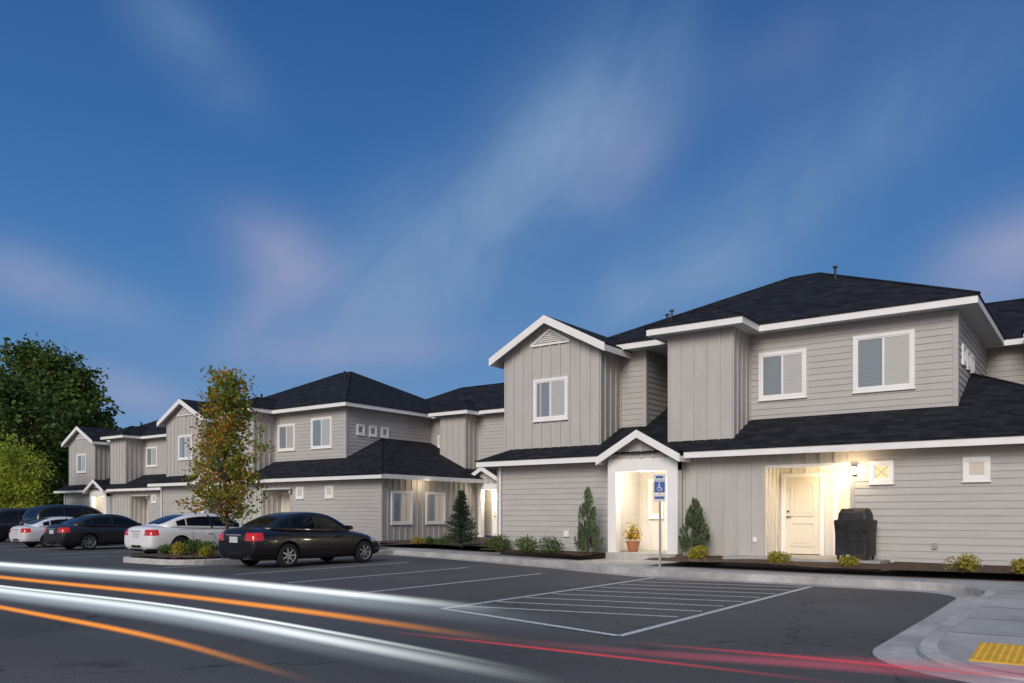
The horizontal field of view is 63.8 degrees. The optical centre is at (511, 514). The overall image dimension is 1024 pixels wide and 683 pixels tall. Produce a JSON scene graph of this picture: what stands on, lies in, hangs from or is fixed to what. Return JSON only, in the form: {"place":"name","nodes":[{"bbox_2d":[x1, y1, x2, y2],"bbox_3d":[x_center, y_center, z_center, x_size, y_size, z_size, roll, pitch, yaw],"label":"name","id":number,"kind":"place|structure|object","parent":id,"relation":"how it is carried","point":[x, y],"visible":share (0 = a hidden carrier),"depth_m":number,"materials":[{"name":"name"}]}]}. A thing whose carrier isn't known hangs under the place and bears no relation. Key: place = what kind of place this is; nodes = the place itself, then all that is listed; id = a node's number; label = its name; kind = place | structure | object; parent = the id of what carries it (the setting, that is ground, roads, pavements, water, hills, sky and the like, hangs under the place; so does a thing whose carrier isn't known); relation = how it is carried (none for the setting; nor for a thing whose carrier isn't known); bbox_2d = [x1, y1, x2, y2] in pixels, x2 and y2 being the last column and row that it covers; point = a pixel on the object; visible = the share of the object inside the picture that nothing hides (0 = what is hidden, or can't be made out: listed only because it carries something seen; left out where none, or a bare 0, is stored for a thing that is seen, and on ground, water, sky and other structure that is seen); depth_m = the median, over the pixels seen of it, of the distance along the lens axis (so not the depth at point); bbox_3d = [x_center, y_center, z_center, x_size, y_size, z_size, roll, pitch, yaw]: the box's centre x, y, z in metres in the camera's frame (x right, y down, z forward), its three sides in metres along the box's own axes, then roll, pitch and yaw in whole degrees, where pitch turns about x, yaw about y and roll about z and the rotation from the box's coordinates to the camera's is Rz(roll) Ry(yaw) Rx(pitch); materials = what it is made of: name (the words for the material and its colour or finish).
{"place":"outdoors","nodes":[
{"label":"outdoors","id":0,"kind":"place"},
{"bbox_2d":[0,539,1023,682],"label":"asphalt road","id":1,"kind":"structure","parent":0,"point":[426,639],"depth_m":10.24,"materials":[{"name":"grey asphalt"}]},
{"bbox_2d":[0,508,28,541],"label":"parked suv","id":2,"kind":"object","parent":1,"relation":"on","point":[10,518],"visible":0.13,"depth_m":41.97,"materials":[{"name":"black paint"}]},
{"bbox_2d":[9,516,105,547],"bbox_3d":[-19.926,0.732,36.713,2.040,1.335,4.169,0,0,36],"label":"parked sedan","id":3,"kind":"object","parent":1,"relation":"on","point":[30,534],"visible":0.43,"depth_m":35.16,"materials":[{"name":"grey paint"}]},
{"bbox_2d":[19,504,102,525],"bbox_3d":[-21.348,0.442,40.711,2.266,1.916,5.080,0,0,36],"label":"parked suv","id":4,"kind":"object","parent":1,"relation":"on","point":[43,511],"visible":0.14,"depth_m":39.14,"materials":[{"name":"black paint"}]},
{"bbox_2d":[44,514,141,549],"bbox_3d":[-16.830,0.674,34.339,2.142,1.451,4.608,0,0,36],"label":"parked sedan","id":5,"kind":"object","parent":1,"relation":"on","point":[89,532],"visible":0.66,"depth_m":33.04,"materials":[{"name":"black paint"}]},
{"bbox_2d":[124,513,243,553],"bbox_3d":[-10.806,0.659,28.850,2.240,1.481,5.018,0,0,36],"label":"parked sedan","id":6,"kind":"object","parent":1,"relation":"on","point":[150,537],"visible":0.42,"depth_m":27.29,"materials":[{"name":"white paint"}]},
{"bbox_2d":[123,550,392,564],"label":"kerb","id":7,"kind":"structure","parent":1,"relation":"on","point":[149,560],"depth_m":23.56,"materials":[{"name":"concrete"}]},
{"bbox_2d":[130,547,388,557],"bbox_3d":[-8.032,1.195,27.139,3.360,0.050,8.330,0,0,36],"label":"mulch bed","id":8,"kind":"object","parent":1,"relation":"on","point":[196,555],"visible":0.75,"depth_m":24.14,"materials":[{"name":"brown soil"}]},
{"bbox_2d":[156,543,172,553],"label":"shrub","id":9,"kind":"object","parent":8,"relation":"on","point":[165,550],"visible":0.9,"depth_m":25.43,"materials":[{"name":"green plant"}]},
{"bbox_2d":[168,541,188,554],"bbox_3d":[-10.104,1.022,24.985,0.612,0.471,0.556,0,0,36],"label":"shrub","id":10,"kind":"object","parent":8,"relation":"on","point":[180,549],"visible":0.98,"depth_m":24.86,"materials":[{"name":"yellow plant"}]},
{"bbox_2d":[184,538,201,552],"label":"shrub","id":11,"kind":"object","parent":8,"relation":"on","point":[192,544],"visible":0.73,"depth_m":25.82,"materials":[{"name":"green plant"}]},
{"bbox_2d":[198,545,212,556],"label":"shrub","id":12,"kind":"object","parent":8,"relation":"on","point":[205,550],"visible":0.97,"depth_m":23.98,"materials":[{"name":"yellow plant"}]},
{"bbox_2d":[195,540,217,553],"bbox_3d":[-9.223,1.000,24.738,0.615,0.514,0.623,0,0,36],"label":"shrub","id":13,"kind":"object","parent":8,"relation":"on","point":[199,546],"visible":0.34,"depth_m":24.68,"materials":[{"name":"green plant"}]},
{"bbox_2d":[175,364,274,529],"bbox_3d":[-9.212,-1.785,27.010,3.049,6.281,2.998,0,0,2],"label":"young maple tree","id":14,"kind":"object","parent":8,"relation":"on","point":[228,399],"visible":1,"depth_m":26.52,"materials":[{"name":"green plant"}]},
{"bbox_2d":[218,512,379,567],"bbox_3d":[-5.892,0.652,23.364,2.142,1.495,4.695,0,0,36],"label":"parked sedan","id":15,"kind":"object","parent":1,"relation":"on","point":[286,539],"visible":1,"depth_m":22.21,"materials":[{"name":"black paint"}]},
{"bbox_2d":[0,545,809,635],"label":"parking markings","id":16,"kind":"object","parent":1,"relation":"on","point":[663,624],"visible":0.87,"depth_m":13.27,"materials":[{"name":"white paint"}]},
{"bbox_2d":[380,549,1023,680],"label":"kerb","id":17,"kind":"structure","parent":1,"relation":"on","point":[929,650],"depth_m":16.04,"materials":[{"name":"concrete"}]},
{"bbox_2d":[386,554,1023,682],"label":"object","id":18,"kind":"structure","parent":1,"relation":"on","point":[901,649],"depth_m":9.41,"materials":[{"name":"concrete"}]},
{"bbox_2d":[0,0,1023,439],"label":"sky","id":19,"kind":"structure","parent":0,"point":[287,194],"materials":[{"name":"blue"}]},
{"bbox_2d":[622,514,645,551],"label":"potted flowers","id":20,"kind":"object","parent":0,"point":[632,546],"visible":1,"depth_m":23.46,"materials":[{"name":"orange plant"}]},
{"bbox_2d":[379,535,1023,637],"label":"sidewalk","id":21,"kind":"structure","parent":0,"point":[991,612],"depth_m":17.11,"materials":[{"name":"concrete"}]},
{"bbox_2d":[64,432,165,524],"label":"walls","id":22,"kind":"structure","parent":21,"relation":"on","point":[120,461],"depth_m":54.09,"materials":[{"name":"wood"}]},
{"bbox_2d":[53,420,165,490],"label":"roof","id":23,"kind":"structure","parent":22,"relation":"on","point":[96,434],"depth_m":54.32,"materials":[{"name":"concrete"}]},
{"bbox_2d":[54,426,165,513],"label":"trim and fascia","id":24,"kind":"structure","parent":22,"relation":"attached to","point":[92,483],"depth_m":54.30,"materials":[{"name":"white paint"}]},
{"bbox_2d":[77,446,157,522],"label":"doors and windows","id":25,"kind":"structure","parent":22,"relation":"attached to","point":[151,456],"depth_m":54.12,"materials":[{"name":"white paint"}]},
{"bbox_2d":[161,405,503,540],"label":"walls","id":26,"kind":"structure","parent":21,"relation":"on","point":[364,505],"depth_m":39.72,"materials":[{"name":"wood"}]},
{"bbox_2d":[146,371,503,483],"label":"roof","id":27,"kind":"structure","parent":26,"relation":"on","point":[389,456],"depth_m":40.20,"materials":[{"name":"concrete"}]},
{"bbox_2d":[147,399,503,536],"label":"trim and fascia","id":28,"kind":"structure","parent":26,"relation":"attached to","point":[186,409],"depth_m":39.61,"materials":[{"name":"white paint"}]},
{"bbox_2d":[177,416,496,535],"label":"doors and windows","id":29,"kind":"structure","parent":26,"relation":"attached to","point":[321,432],"depth_m":38.91,"materials":[{"name":"white paint"}]},
{"bbox_2d":[378,537,493,547],"bbox_3d":[-1.045,1.075,33.268,8.400,0.049,9.400,0,0,36],"label":"mulch bed","id":30,"kind":"object","parent":21,"relation":"on","point":[479,542],"visible":0.27,"depth_m":32.43,"materials":[{"name":"brown soil"}]},
{"bbox_2d":[411,536,425,544],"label":"shrub","id":31,"kind":"object","parent":30,"relation":"on","point":[417,540],"visible":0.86,"depth_m":31.26,"materials":[{"name":"yellow plant"}]},
{"bbox_2d":[425,536,436,545],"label":"shrub","id":32,"kind":"object","parent":30,"relation":"on","point":[429,540],"visible":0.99,"depth_m":30.69,"materials":[{"name":"green plant"}]},
{"bbox_2d":[434,536,451,545],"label":"shrub","id":33,"kind":"object","parent":30,"relation":"on","point":[439,542],"visible":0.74,"depth_m":30.15,"materials":[{"name":"green plant"}]},
{"bbox_2d":[442,489,482,547],"bbox_3d":[-1.802,0.117,28.860,1.387,2.068,1.448,0,0,24],"label":"spruce tree","id":34,"kind":"object","parent":30,"relation":"on","point":[461,523],"visible":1,"depth_m":28.74,"materials":[{"name":"green plant"}]},
{"bbox_2d":[483,539,495,547],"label":"shrub","id":35,"kind":"object","parent":30,"relation":"on","point":[488,543],"visible":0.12,"depth_m":27.80,"materials":[{"name":"green plant"}]},
{"bbox_2d":[481,548,605,555],"bbox_3d":[0.448,1.095,24.563,4.650,0.048,1.670,0,0,36],"label":"mulch bed","id":36,"kind":"object","parent":21,"relation":"on","point":[569,552],"visible":0.69,"depth_m":24.23,"materials":[{"name":"brown soil"}]},
{"bbox_2d":[487,534,510,551],"bbox_3d":[-0.352,0.870,25.659,0.669,0.576,0.835,0,0,36],"label":"shrub","id":37,"kind":"object","parent":36,"relation":"on","point":[499,543],"visible":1,"depth_m":25.55,"materials":[{"name":"green plant"}]},
{"bbox_2d":[512,534,537,552],"bbox_3d":[0.360,0.858,24.708,1.004,0.600,0.759,0,0,77],"label":"shrub","id":38,"kind":"object","parent":36,"relation":"on","point":[526,544],"visible":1,"depth_m":24.57,"materials":[{"name":"green plant"}]},
{"bbox_2d":[536,535,564,554],"bbox_3d":[1.126,0.854,23.926,0.814,0.608,0.911,0,0,-10],"label":"shrub","id":39,"kind":"object","parent":36,"relation":"on","point":[554,549],"visible":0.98,"depth_m":23.89,"materials":[{"name":"green plant"}]},
{"bbox_2d":[574,486,603,556],"bbox_3d":[2.138,0.171,23.271,0.718,2.019,0.820,0,0,36],"label":"columnar juniper","id":40,"kind":"object","parent":36,"relation":"on","point":[587,536],"visible":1,"depth_m":23.18,"materials":[{"name":"green plant"}]},
{"bbox_2d":[653,474,665,566],"bbox_3d":[3.591,0.175,19.994,0.300,2.350,0.078,0,0,24],"label":"accessible parking sign","id":41,"kind":"object","parent":21,"relation":"on","point":[659,483],"visible":0.96,"depth_m":19.98,"materials":[{"name":"blue metal"}]},
{"bbox_2d":[431,550,1023,636],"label":"pavement joint","id":42,"kind":"object","parent":21,"relation":"on","point":[922,580],"visible":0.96,"depth_m":11.04,"materials":[{"name":"grey concrete"}]},
{"bbox_2d":[497,308,1023,570],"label":"walls","id":43,"kind":"structure","parent":21,"relation":"on","point":[701,385],"depth_m":22.07,"materials":[{"name":"wood"}]},
{"bbox_2d":[475,266,1023,461],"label":"roof","id":44,"kind":"structure","parent":43,"relation":"on","point":[987,406],"depth_m":21.65,"materials":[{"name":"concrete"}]},
{"bbox_2d":[476,295,1023,553],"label":"trim and fascia","id":45,"kind":"structure","parent":43,"relation":"attached to","point":[973,310],"depth_m":22.34,"materials":[{"name":"white paint"}]},
{"bbox_2d":[532,329,991,555],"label":"doors and windows","id":46,"kind":"structure","parent":43,"relation":"attached to","point":[884,361],"depth_m":21.61,"materials":[{"name":"white paint"}]},
{"bbox_2d":[644,555,1019,573],"bbox_3d":[12.481,1.095,14.924,21.350,0.050,3.120,0,0,36],"label":"mulch bed","id":47,"kind":"object","parent":21,"relation":"on","point":[921,566],"visible":0.82,"depth_m":17.93,"materials":[{"name":"brown soil"}]},
{"bbox_2d":[677,497,709,556],"bbox_3d":[4.805,0.348,21.700,0.856,1.665,0.924,0,0,22],"label":"columnar juniper","id":48,"kind":"object","parent":47,"relation":"on","point":[693,510],"visible":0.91,"depth_m":21.57,"materials":[{"name":"green plant"}]},
{"bbox_2d":[686,545,708,558],"bbox_3d":[4.707,0.961,20.935,0.618,0.394,0.668,0,0,36],"label":"shrub","id":49,"kind":"object","parent":47,"relation":"on","point":[695,552],"visible":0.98,"depth_m":20.82,"materials":[{"name":"yellow plant"}]},
{"bbox_2d":[767,551,790,562],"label":"shrub","id":50,"kind":"object","parent":47,"relation":"on","point":[775,556],"visible":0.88,"depth_m":18.86,"materials":[{"name":"yellow plant"}]},
{"bbox_2d":[838,555,860,568],"bbox_3d":[7.229,1.012,17.645,0.516,0.292,0.486,0,0,36],"label":"shrub","id":51,"kind":"object","parent":47,"relation":"on","point":[849,561],"visible":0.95,"depth_m":17.53,"materials":[{"name":"yellow plant"}]},
{"bbox_2d":[943,553,982,573],"bbox_3d":[8.912,0.949,16.274,0.716,0.418,0.639,0,0,36],"label":"shrub","id":52,"kind":"object","parent":47,"relation":"on","point":[965,564],"visible":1,"depth_m":16.21,"materials":[{"name":"yellow plant"}]},
{"bbox_2d":[1008,557,1023,575],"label":"shrub","id":53,"kind":"object","parent":47,"relation":"on","point":[1018,564],"visible":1,"depth_m":15.67,"materials":[{"name":"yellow plant"}]},
{"bbox_2d":[834,508,876,559],"bbox_3d":[8.097,0.437,19.394,0.863,1.225,0.542,0,0,42],"label":"covered barbecue grill","id":54,"kind":"object","parent":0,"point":[855,530],"visible":0.98,"depth_m":19.18,"materials":[{"name":"black fabric"}]},
{"bbox_2d":[937,632,1023,673],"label":"kerb ramp pavement","id":55,"kind":"structure","parent":0,"point":[962,647],"depth_m":8.19,"materials":[{"name":"concrete"}]},
{"bbox_2d":[969,642,1023,665],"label":"tactile paving","id":56,"kind":"structure","parent":0,"point":[1010,654],"depth_m":7.74,"materials":[{"name":"yellow plastic"}]},
{"label":"ground","id":57,"kind":"structure","parent":0,"visible":0},
{"bbox_2d":[0,429,56,507],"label":"yellow green tree","id":58,"kind":"object","parent":57,"relation":"on","point":[9,459],"visible":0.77,"depth_m":51.74,"materials":[{"name":"green plant"}]},
{"bbox_2d":[0,333,67,504],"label":"deciduous tree","id":59,"kind":"object","parent":57,"relation":"on","point":[22,351],"visible":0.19,"depth_m":82.74,"materials":[{"name":"green plant"}]},
{"bbox_2d":[0,364,68,507],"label":"deciduous tree","id":60,"kind":"object","parent":57,"relation":"on","point":[12,397],"visible":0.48,"depth_m":69.97,"materials":[{"name":"green plant"}]},
{"bbox_2d":[0,340,108,506],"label":"deciduous tree","id":61,"kind":"object","parent":57,"relation":"on","point":[52,365],"visible":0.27,"depth_m":81.02,"materials":[{"name":"green plant"}]},
{"bbox_2d":[26,363,125,503],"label":"deciduous tree","id":62,"kind":"object","parent":57,"relation":"on","point":[82,392],"visible":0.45,"depth_m":77.15,"materials":[{"name":"green plant"}]},
{"bbox_2d":[66,408,117,464],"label":"deciduous tree","id":63,"kind":"object","parent":57,"relation":"on","point":[112,420],"visible":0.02,"depth_m":83.91,"materials":[{"name":"green plant"}]}
]}

